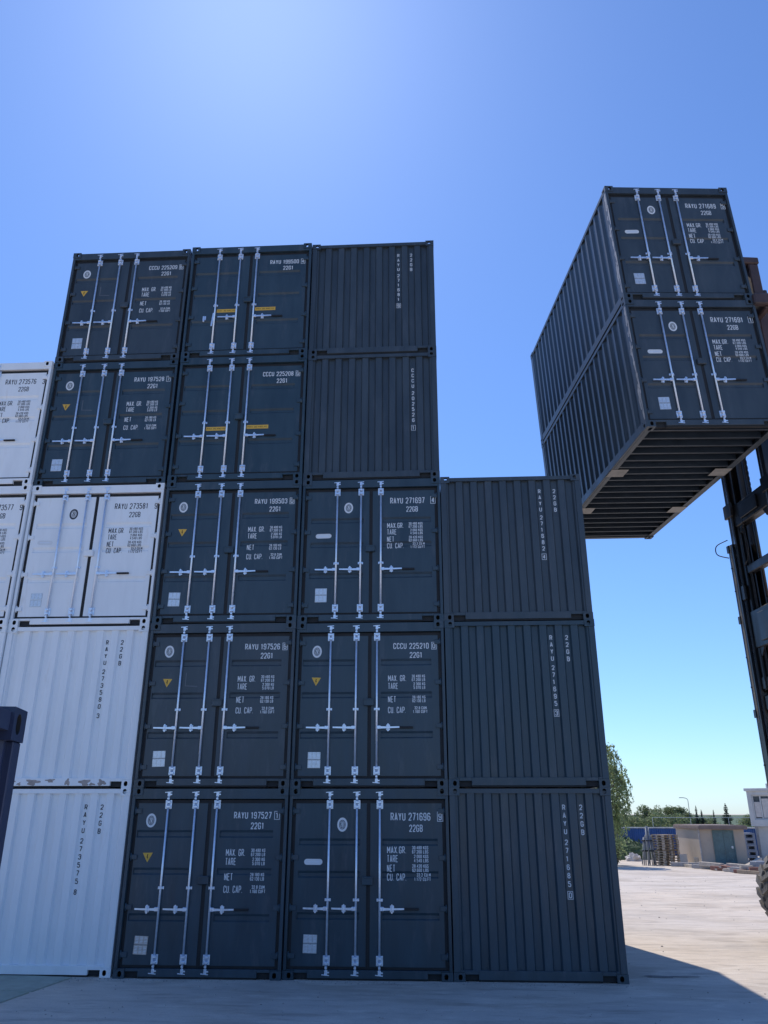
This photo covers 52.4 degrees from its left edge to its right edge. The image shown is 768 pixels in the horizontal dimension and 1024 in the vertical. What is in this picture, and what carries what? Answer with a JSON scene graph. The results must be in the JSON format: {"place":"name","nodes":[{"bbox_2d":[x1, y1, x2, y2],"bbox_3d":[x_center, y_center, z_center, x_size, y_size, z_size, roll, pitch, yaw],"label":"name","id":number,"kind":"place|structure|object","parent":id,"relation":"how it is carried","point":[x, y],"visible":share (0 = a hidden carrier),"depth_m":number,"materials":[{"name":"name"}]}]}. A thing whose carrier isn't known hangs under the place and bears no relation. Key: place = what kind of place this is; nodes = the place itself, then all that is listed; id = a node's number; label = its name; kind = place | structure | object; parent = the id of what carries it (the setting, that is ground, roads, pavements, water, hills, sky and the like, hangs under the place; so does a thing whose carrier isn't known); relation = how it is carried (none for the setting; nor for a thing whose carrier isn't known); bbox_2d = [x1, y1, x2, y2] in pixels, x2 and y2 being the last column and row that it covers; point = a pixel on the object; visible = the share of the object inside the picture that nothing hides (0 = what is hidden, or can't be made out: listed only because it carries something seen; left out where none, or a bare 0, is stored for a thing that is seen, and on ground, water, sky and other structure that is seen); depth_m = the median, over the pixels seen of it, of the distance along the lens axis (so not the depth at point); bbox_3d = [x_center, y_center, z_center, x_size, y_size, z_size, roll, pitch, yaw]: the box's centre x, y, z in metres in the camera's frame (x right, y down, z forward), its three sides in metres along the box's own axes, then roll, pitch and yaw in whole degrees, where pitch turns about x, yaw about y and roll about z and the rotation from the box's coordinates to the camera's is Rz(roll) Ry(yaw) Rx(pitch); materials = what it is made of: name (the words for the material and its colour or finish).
{"place":"outdoors","nodes":[
{"label":"outdoors","id":0,"kind":"place"},
{"bbox_2d":[0,975,71,1002],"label":"pavement","id":1,"kind":"structure","parent":0,"point":[13,986],"depth_m":10.82,"materials":[{"name":"concrete"}]},
{"bbox_2d":[0,814,767,1023],"bbox_3d":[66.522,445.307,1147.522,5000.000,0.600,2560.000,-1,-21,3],"label":"ground","id":2,"kind":"structure","parent":0,"point":[712,939],"depth_m":10.38,"materials":[{"name":"concrete"}]},
{"bbox_2d":[0,706,27,866],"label":"shipping container","id":3,"kind":"object","parent":2,"relation":"on","point":[12,724],"visible":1,"depth_m":2.88,"materials":[{"name":"metal"}]},
{"bbox_2d":[0,788,132,977],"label":"shipping container","id":4,"kind":"object","parent":2,"relation":"on","point":[62,867],"visible":0.62,"depth_m":11.82,"materials":[{"name":"metal"}]},
{"bbox_2d":[0,624,160,788],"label":"shipping container","id":5,"kind":"object","parent":4,"relation":"on","point":[76,694],"visible":0.66,"depth_m":12.80,"materials":[{"name":"metal"}]},
{"bbox_2d":[8,483,166,626],"bbox_3d":[-5.001,1.793,16.483,2.438,2.591,6.070,-1,-21,3],"label":"shipping container","id":6,"kind":"object","parent":5,"relation":"on","point":[90,555],"visible":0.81,"depth_m":13.68,"materials":[{"name":"metal"}]},
{"bbox_2d":[14,487,97,621],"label":"door","id":7,"kind":"structure","parent":6,"relation":"in","point":[55,568],"depth_m":13.72,"materials":[{"name":"white paint"}]},
{"bbox_2d":[33,359,179,486],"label":"shipping container","id":8,"kind":"object","parent":6,"relation":"on","point":[108,423],"visible":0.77,"depth_m":14.62,"materials":[{"name":"metal"}]},
{"bbox_2d":[39,364,115,481],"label":"door","id":9,"kind":"structure","parent":8,"relation":"in","point":[76,436],"depth_m":14.65,"materials":[{"name":"paint"}]},
{"bbox_2d":[55,249,191,363],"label":"shipping container","id":10,"kind":"object","parent":8,"relation":"on","point":[126,307],"visible":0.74,"depth_m":15.54,"materials":[{"name":"metal"}]},
{"bbox_2d":[60,254,131,358],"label":"door","id":11,"kind":"structure","parent":10,"relation":"in","point":[95,317],"depth_m":15.57,"materials":[{"name":"paint"}]},
{"bbox_2d":[118,253,186,357],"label":"door","id":12,"kind":"structure","parent":10,"relation":"in","point":[153,304],"depth_m":15.51,"materials":[{"name":"paint"}]},
{"bbox_2d":[101,363,174,480],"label":"door","id":13,"kind":"structure","parent":8,"relation":"in","point":[138,422],"depth_m":14.59,"materials":[{"name":"paint"}]},
{"bbox_2d":[81,487,160,621],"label":"door","id":14,"kind":"structure","parent":6,"relation":"in","point":[121,554],"depth_m":13.66,"materials":[{"name":"white paint"}]},
{"bbox_2d":[112,787,289,980],"bbox_3d":[-2.517,6.557,14.428,2.438,2.591,6.070,-1,-21,3],"label":"shipping container","id":15,"kind":"object","parent":2,"relation":"on","point":[204,887],"visible":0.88,"depth_m":11.62,"materials":[{"name":"metal"}]},
{"bbox_2d":[118,791,210,974],"bbox_3d":[-3.266,5.498,11.683,1.167,2.476,0.112,-1,-21,3],"label":"door","id":16,"kind":"structure","parent":15,"relation":"in","point":[163,905],"depth_m":11.66,"materials":[{"name":"paint"}]},
{"bbox_2d":[133,622,302,788],"bbox_3d":[-2.511,4.134,15.347,2.438,2.591,6.070,-1,-21,3],"label":"shipping container","id":17,"kind":"object","parent":15,"relation":"on","point":[218,706],"visible":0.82,"depth_m":12.55,"materials":[{"name":"metal"}]},
{"bbox_2d":[139,626,222,782],"bbox_3d":[-3.260,3.076,12.602,1.167,2.476,0.112,-1,-21,3],"label":"door","id":18,"kind":"structure","parent":17,"relation":"in","point":[179,735],"depth_m":12.58,"materials":[{"name":"paint"}]},
{"bbox_2d":[152,479,302,623],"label":"shipping container","id":19,"kind":"object","parent":17,"relation":"on","point":[229,552],"visible":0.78,"depth_m":13.50,"materials":[{"name":"metal"}]},
{"bbox_2d":[157,483,233,619],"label":"door","id":20,"kind":"structure","parent":19,"relation":"in","point":[195,564],"depth_m":13.53,"materials":[{"name":"paint"}]},
{"bbox_2d":[167,353,307,484],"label":"shipping container","id":21,"kind":"object","parent":19,"relation":"on","point":[241,418],"visible":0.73,"depth_m":14.43,"materials":[{"name":"metal"}]},
{"bbox_2d":[172,358,243,477],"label":"door","id":22,"kind":"structure","parent":21,"relation":"in","point":[206,442],"depth_m":14.46,"materials":[{"name":"paint"}]},
{"bbox_2d":[181,243,312,360],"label":"shipping container","id":23,"kind":"object","parent":21,"relation":"on","point":[250,301],"visible":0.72,"depth_m":15.37,"materials":[{"name":"metal"}]},
{"bbox_2d":[185,248,251,353],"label":"door","id":24,"kind":"structure","parent":23,"relation":"in","point":[217,318],"depth_m":15.40,"materials":[{"name":"paint"}]},
{"bbox_2d":[243,247,308,352],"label":"door","id":25,"kind":"structure","parent":23,"relation":"in","point":[276,300],"depth_m":15.34,"materials":[{"name":"paint"}]},
{"bbox_2d":[234,358,303,476],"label":"door","id":26,"kind":"structure","parent":21,"relation":"in","point":[270,415],"depth_m":14.40,"materials":[{"name":"paint"}]},
{"bbox_2d":[224,483,298,618],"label":"door","id":27,"kind":"structure","parent":19,"relation":"in","point":[262,548],"depth_m":13.47,"materials":[{"name":"paint"}]},
{"bbox_2d":[211,626,291,782],"bbox_3d":[-2.139,3.054,12.544,1.256,2.476,0.112,-1,-21,3],"label":"door","id":28,"kind":"structure","parent":17,"relation":"in","point":[251,738],"depth_m":12.52,"materials":[{"name":"paint"}]},
{"bbox_2d":[197,791,284,974],"bbox_3d":[-2.145,5.476,11.624,1.256,2.476,0.112,-1,-21,3],"label":"door","id":29,"kind":"structure","parent":15,"relation":"in","point":[240,921],"depth_m":11.60,"materials":[{"name":"paint"}]},
{"bbox_2d":[282,787,452,981],"bbox_3d":[-0.070,6.526,14.342,2.438,2.591,6.070,-1,-21,3],"label":"shipping container","id":30,"kind":"object","parent":2,"relation":"on","point":[368,892],"visible":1,"depth_m":11.54,"materials":[{"name":"metal"}]},
{"bbox_2d":[286,791,368,975],"bbox_3d":[-0.820,5.468,11.598,1.167,2.476,0.112,-1,-21,3],"label":"door","id":31,"kind":"structure","parent":30,"relation":"in","point":[328,918],"depth_m":11.57,"materials":[{"name":"paint"}]},
{"bbox_2d":[290,621,447,788],"bbox_3d":[-0.068,4.110,15.277,2.438,2.591,6.070,-1,-21,3],"label":"shipping container","id":32,"kind":"object","parent":30,"relation":"on","point":[369,710],"visible":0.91,"depth_m":12.48,"materials":[{"name":"metal"}]},
{"bbox_2d":[294,625,369,782],"bbox_3d":[-0.817,3.051,12.532,1.167,2.476,0.112,-1,-21,3],"label":"door","id":33,"kind":"structure","parent":32,"relation":"in","point":[332,722],"depth_m":12.51,"materials":[{"name":"paint"}]},
{"bbox_2d":[297,477,443,623],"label":"shipping container","id":34,"kind":"object","parent":32,"relation":"on","point":[370,551],"visible":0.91,"depth_m":13.42,"materials":[{"name":"metal"}]},
{"bbox_2d":[301,481,370,618],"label":"door","id":35,"kind":"structure","parent":34,"relation":"in","point":[336,579],"depth_m":13.45,"materials":[{"name":"paint"}]},
{"bbox_2d":[303,351,439,482],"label":"shipping container","id":36,"kind":"object","parent":34,"relation":"on","point":[371,416],"visible":0.56,"depth_m":14.36,"materials":[{"name":"metal"}]},
{"bbox_2d":[308,240,435,357],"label":"shipping container","id":37,"kind":"object","parent":36,"relation":"on","point":[378,298],"visible":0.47,"depth_m":15.30,"materials":[{"name":"metal"}]},
{"bbox_2d":[365,481,439,617],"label":"door","id":38,"kind":"structure","parent":34,"relation":"in","point":[404,547],"depth_m":13.39,"materials":[{"name":"paint"}]},
{"bbox_2d":[364,625,443,782],"bbox_3d":[0.305,3.029,12.473,1.257,2.476,0.112,-1,-21,3],"label":"door","id":39,"kind":"structure","parent":32,"relation":"in","point":[405,704],"depth_m":12.45,"materials":[{"name":"paint"}]},
{"bbox_2d":[362,791,448,976],"bbox_3d":[0.302,5.446,11.539,1.256,2.476,0.112,-1,-21,3],"label":"door","id":40,"kind":"structure","parent":30,"relation":"in","point":[406,880],"depth_m":11.51,"materials":[{"name":"paint"}]},
{"bbox_2d":[448,787,628,983],"bbox_3d":[2.375,6.484,14.227,2.438,2.591,6.058,-1,-21,3],"label":"shipping container","id":41,"kind":"object","parent":2,"relation":"on","point":[535,887],"visible":0.88,"depth_m":11.42,"materials":[{"name":"metal"}]},
{"bbox_2d":[444,619,609,789],"bbox_3d":[2.378,4.065,15.155,2.438,2.591,6.058,-1,-21,3],"label":"shipping container","id":42,"kind":"object","parent":41,"relation":"on","point":[523,700],"visible":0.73,"depth_m":12.36,"materials":[{"name":"metal"}]},
{"bbox_2d":[440,474,593,621],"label":"shipping container","id":43,"kind":"object","parent":42,"relation":"on","point":[513,548],"visible":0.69,"depth_m":13.30,"materials":[{"name":"metal"}]},
{"bbox_2d":[592,742,633,856],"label":"birch tree","id":44,"kind":"object","parent":2,"relation":"on","point":[616,778],"visible":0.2,"depth_m":44.68,"materials":[{"name":"green plant"}]},
{"bbox_2d":[615,833,629,864],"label":"shrub","id":45,"kind":"object","parent":2,"relation":"on","point":[618,848],"visible":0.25,"depth_m":45.28,"materials":[{"name":"green plant"}]},
{"bbox_2d":[625,852,641,860],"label":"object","id":46,"kind":"object","parent":2,"relation":"on","point":[634,857],"visible":0.94,"depth_m":49.27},
{"bbox_2d":[619,836,657,859],"bbox_3d":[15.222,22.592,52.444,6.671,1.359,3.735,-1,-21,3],"label":"grass mound","id":47,"kind":"object","parent":2,"relation":"on","point":[635,848],"depth_m":51.18,"materials":[{"name":"plant"}]},
{"bbox_2d":[641,826,656,864],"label":"pole bundle","id":48,"kind":"object","parent":2,"relation":"on","point":[646,841],"visible":1,"depth_m":45.39,"materials":[{"name":"paint"}]},
{"bbox_2d":[653,863,670,865],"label":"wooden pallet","id":49,"kind":"object","parent":2,"relation":"on","point":[666,864],"visible":0.54,"depth_m":44.98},
{"bbox_2d":[656,860,679,862],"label":"wooden pallet","id":50,"kind":"object","parent":49,"relation":"on","point":[661,861],"visible":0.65,"depth_m":45.29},
{"bbox_2d":[654,858,679,860],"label":"wooden pallet","id":51,"kind":"object","parent":50,"relation":"on","point":[668,859],"visible":0.86,"depth_m":45.17,"materials":[{"name":"wood"}]},
{"bbox_2d":[655,855,679,857],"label":"wooden pallet","id":52,"kind":"object","parent":51,"relation":"on","point":[661,856],"visible":0.74,"depth_m":45.36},
{"bbox_2d":[653,853,679,855],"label":"wooden pallet","id":53,"kind":"object","parent":52,"relation":"on","point":[667,854],"visible":0.9,"depth_m":45.26,"materials":[{"name":"wood"}]},
{"bbox_2d":[654,850,679,852],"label":"wooden pallet","id":54,"kind":"object","parent":53,"relation":"on","point":[662,851],"visible":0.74,"depth_m":45.48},
{"bbox_2d":[645,975,695,977],"bbox_3d":[4.177,6.763,11.360,0.889,0.001,0.181,-1,-21,3],"label":"ground stain","id":55,"kind":"object","parent":2,"relation":"on","point":[668,976],"visible":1,"depth_m":11.37,"materials":[{"name":"liquid"}]},
{"bbox_2d":[679,854,687,861],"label":"board","id":56,"kind":"object","parent":2,"relation":"on","point":[683,857],"visible":0.64,"depth_m":45.26,"materials":[{"name":"paint"}]},
{"bbox_2d":[670,862,698,866],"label":"plank","id":57,"kind":"object","parent":2,"relation":"on","point":[679,864],"visible":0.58,"depth_m":43.27,"materials":[{"name":"wood"}]},
{"bbox_2d":[619,827,758,854],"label":"fence","id":58,"kind":"object","parent":2,"relation":"on","point":[635,833],"visible":0.09,"depth_m":57.08,"materials":[{"name":"metal"}]},
{"bbox_2d":[691,864,709,868],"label":"plank","id":59,"kind":"object","parent":2,"relation":"on","point":[697,866],"visible":0.54,"depth_m":41.21,"materials":[{"name":"wood"}]},
{"bbox_2d":[699,862,723,866],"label":"plank","id":60,"kind":"object","parent":59,"relation":"on","point":[708,864],"visible":0.72,"depth_m":40.38,"materials":[{"name":"wood"}]},
{"bbox_2d":[673,824,747,864],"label":"transformer kiosk","id":61,"kind":"object","parent":2,"relation":"on","point":[718,843],"visible":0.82,"depth_m":43.64,"materials":[{"name":"beige paint"}]},
{"bbox_2d":[712,830,737,864],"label":"door","id":62,"kind":"structure","parent":61,"relation":"in","point":[717,835],"depth_m":43.47,"materials":[{"name":"teal paint"}]},
{"bbox_2d":[710,866,729,870],"bbox_3d":[17.126,17.676,38.626,0.240,0.195,2.200,11,-24,-27],"label":"plank","id":63,"kind":"object","parent":2,"relation":"on","point":[712,867],"visible":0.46,"depth_m":39.16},
{"bbox_2d":[715,257,767,915],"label":"container handler","id":64,"kind":"object","parent":2,"relation":"on","point":[745,507],"visible":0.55,"depth_m":15.94,"materials":[{"name":"metal"}]},
{"bbox_2d":[541,298,767,538],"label":"shipping container","id":65,"kind":"object","parent":64,"relation":"on","point":[660,422],"visible":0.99,"depth_m":14.22,"materials":[{"name":"metal"}]},
{"bbox_2d":[530,186,752,443],"bbox_3d":[5.337,-4.032,17.517,2.438,2.591,6.070,-1,-21,-4],"label":"shipping container","id":66,"kind":"object","parent":65,"relation":"on","point":[636,243],"visible":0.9,"depth_m":15.01,"materials":[{"name":"metal"}]},
{"bbox_2d":[608,189,685,295],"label":"door","id":67,"kind":"structure","parent":66,"relation":"in","point":[650,263],"depth_m":14.68,"materials":[{"name":"paint"}]},
{"bbox_2d":[666,189,747,295],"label":"door","id":68,"kind":"structure","parent":66,"relation":"in","point":[709,258],"depth_m":14.76,"materials":[{"name":"paint"}]},
{"bbox_2d":[629,301,712,422],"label":"door","id":69,"kind":"structure","parent":65,"relation":"in","point":[673,382],"depth_m":13.76,"materials":[{"name":"paint"}]},
{"bbox_2d":[690,301,767,422],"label":"door","id":70,"kind":"structure","parent":65,"relation":"in","point":[731,359],"depth_m":13.85,"materials":[{"name":"paint"}]},
{"bbox_2d":[737,870,759,874],"bbox_3d":[17.053,16.523,35.748,0.200,0.150,2.000,10,-23,-25],"label":"plank","id":71,"kind":"object","parent":2,"relation":"on","point":[748,872],"visible":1,"depth_m":36.04,"materials":[{"name":"wood"}]},
{"bbox_2d":[747,856,757,861],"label":"concrete block","id":72,"kind":"object","parent":2,"relation":"on","point":[751,858],"visible":0.2,"depth_m":48.44,"materials":[{"name":"grey concrete"}]},
{"bbox_2d":[747,850,758,855],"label":"concrete block","id":73,"kind":"object","parent":72,"relation":"on","point":[753,853],"visible":0.4,"depth_m":48.54,"materials":[{"name":"grey concrete"}]},
{"bbox_2d":[746,845,756,849],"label":"concrete block","id":74,"kind":"object","parent":73,"relation":"on","point":[752,847],"visible":0.39,"depth_m":48.64,"materials":[{"name":"grey concrete"}]},
{"bbox_2d":[745,839,755,844],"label":"concrete block","id":75,"kind":"object","parent":74,"relation":"on","point":[750,841],"visible":0.39,"depth_m":48.79,"materials":[{"name":"grey concrete"}]},
{"bbox_2d":[744,833,754,838],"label":"concrete block","id":76,"kind":"object","parent":75,"relation":"on","point":[749,835],"visible":0.4,"depth_m":48.92,"materials":[{"name":"grey concrete"}]},
{"bbox_2d":[743,783,767,860],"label":"office cabin","id":77,"kind":"object","parent":2,"relation":"on","point":[757,799],"visible":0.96,"depth_m":49.32,"materials":[{"name":"metal"}]},
{"bbox_2d":[751,795,767,819],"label":"window","id":78,"kind":"structure","parent":77,"relation":"in","point":[760,802],"depth_m":49.43,"materials":[{"name":"white glass"}]},
{"bbox_2d":[750,861,764,866],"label":"concrete block","id":79,"kind":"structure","parent":2,"relation":"on","point":[755,863],"depth_m":37.52,"materials":[{"name":"concrete"}]},
{"bbox_2d":[0,0,767,813],"label":"sky","id":80,"kind":"structure","parent":0,"point":[493,133],"materials":[{"name":"blue"}]},
{"bbox_2d":[626,815,754,826],"bbox_3d":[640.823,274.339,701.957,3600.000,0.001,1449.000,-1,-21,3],"label":"meadow","id":81,"kind":"structure","parent":0,"point":[732,822],"depth_m":455.20,"materials":[{"name":"green plant"}]},
{"bbox_2d":[634,804,657,825],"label":"broadleaf tree","id":82,"kind":"object","parent":81,"relation":"on","point":[644,808],"visible":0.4,"depth_m":139.88,"materials":[{"name":"green plant"}]},
{"bbox_2d":[648,808,670,826],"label":"broadleaf tree","id":83,"kind":"object","parent":81,"relation":"on","point":[656,810],"visible":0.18,"depth_m":137.63,"materials":[{"name":"green plant"}]},
{"bbox_2d":[652,805,676,826],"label":"broadleaf tree","id":84,"kind":"object","parent":81,"relation":"on","point":[667,810],"visible":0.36,"depth_m":141.82,"materials":[{"name":"green plant"}]},
{"bbox_2d":[671,805,695,824],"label":"broadleaf tree","id":85,"kind":"object","parent":81,"relation":"on","point":[682,811],"visible":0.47,"depth_m":139.95,"materials":[{"name":"green plant"}]},
{"bbox_2d":[621,811,752,826],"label":"hedge","id":86,"kind":"object","parent":81,"relation":"on","point":[646,820],"visible":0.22,"depth_m":118.87,"materials":[{"name":"green plant"}]},
{"bbox_2d":[652,817,749,826],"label":"rail","id":87,"kind":"object","parent":81,"relation":"on","point":[699,817],"visible":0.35,"depth_m":62.72,"materials":[{"name":"metal"}]},
{"bbox_2d":[703,815,719,823],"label":"broadleaf tree","id":88,"kind":"object","parent":81,"relation":"on","point":[708,821],"visible":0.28,"depth_m":147.63,"materials":[{"name":"green plant"}]},
{"bbox_2d":[721,803,733,824],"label":"spruce tree","id":89,"kind":"object","parent":81,"relation":"on","point":[725,820],"visible":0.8,"depth_m":131.61,"materials":[{"name":"green plant"}]},
{"bbox_2d":[736,814,753,826],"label":"broadleaf tree","id":90,"kind":"object","parent":81,"relation":"on","point":[745,821],"visible":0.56,"depth_m":143.08,"materials":[{"name":"green plant"}]},
{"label":"shipping container","id":91,"kind":"object","parent":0,"visible":0},
{"bbox_2d":[0,625,16,788],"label":"shipping container","id":92,"kind":"object","parent":91,"relation":"on","point":[3,632],"visible":0.14,"depth_m":13.15,"materials":[{"name":"metal"}]},
{"bbox_2d":[0,484,32,625],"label":"shipping container","id":93,"kind":"object","parent":92,"relation":"on","point":[15,501],"visible":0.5,"depth_m":13.84,"materials":[{"name":"metal"}]},
{"bbox_2d":[0,495,26,617],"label":"door","id":94,"kind":"structure","parent":93,"relation":"in","point":[11,506],"depth_m":13.84,"materials":[{"name":"white paint"}]},
{"bbox_2d":[0,361,54,485],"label":"shipping container","id":95,"kind":"object","parent":93,"relation":"on","point":[25,388],"visible":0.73,"depth_m":14.72,"materials":[{"name":"metal"}]},
{"bbox_2d":[0,365,48,478],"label":"door","id":96,"kind":"structure","parent":95,"relation":"in","point":[22,393],"depth_m":14.71,"materials":[{"name":"white paint"}]},
{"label":"timber spacer","id":97,"kind":"object","parent":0,"visible":0},
{"bbox_2d":[652,847,678,849],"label":"wooden pallet","id":98,"kind":"object","parent":97,"relation":"on","point":[666,848],"visible":0.94,"depth_m":45.38,"materials":[{"name":"wood"}]},
{"bbox_2d":[653,844,678,846],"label":"wooden pallet","id":99,"kind":"object","parent":98,"relation":"on","point":[664,845],"visible":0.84,"depth_m":45.60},
{"bbox_2d":[653,842,678,844],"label":"wooden pallet","id":100,"kind":"object","parent":99,"relation":"on","point":[666,843],"visible":0.94,"depth_m":45.51,"materials":[{"name":"wood"}]},
{"bbox_2d":[652,839,678,841],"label":"wooden pallet","id":101,"kind":"object","parent":100,"relation":"on","point":[664,840],"visible":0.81,"depth_m":45.69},
{"bbox_2d":[651,837,677,839],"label":"wooden pallet","id":102,"kind":"object","parent":101,"relation":"on","point":[665,838],"visible":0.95,"depth_m":45.62,"materials":[{"name":"wood"}]},
{"bbox_2d":[651,834,677,836],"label":"wooden pallet","id":103,"kind":"object","parent":102,"relation":"on","point":[663,835],"visible":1,"depth_m":46.03,"materials":[{"name":"wood"}]},
{"bbox_3d":[17.204,17.830,38.887,0.800,0.132,1.100,9,-23,-23],"label":"wooden pallet","id":104,"kind":"object","parent":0,"visible":0},
{"bbox_3d":[17.366,17.674,38.766,0.800,0.132,1.100,11,-20,-27],"label":"wooden pallet","id":105,"kind":"object","parent":104,"relation":"on","visible":0},
{"bbox_2d":[726,863,752,866],"bbox_3d":[17.453,17.376,38.293,0.220,0.180,1.800,5,-22,-12],"label":"plank","id":106,"kind":"object","parent":105,"relation":"on","point":[732,864],"visible":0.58,"depth_m":38.36,"materials":[{"name":"wood"}]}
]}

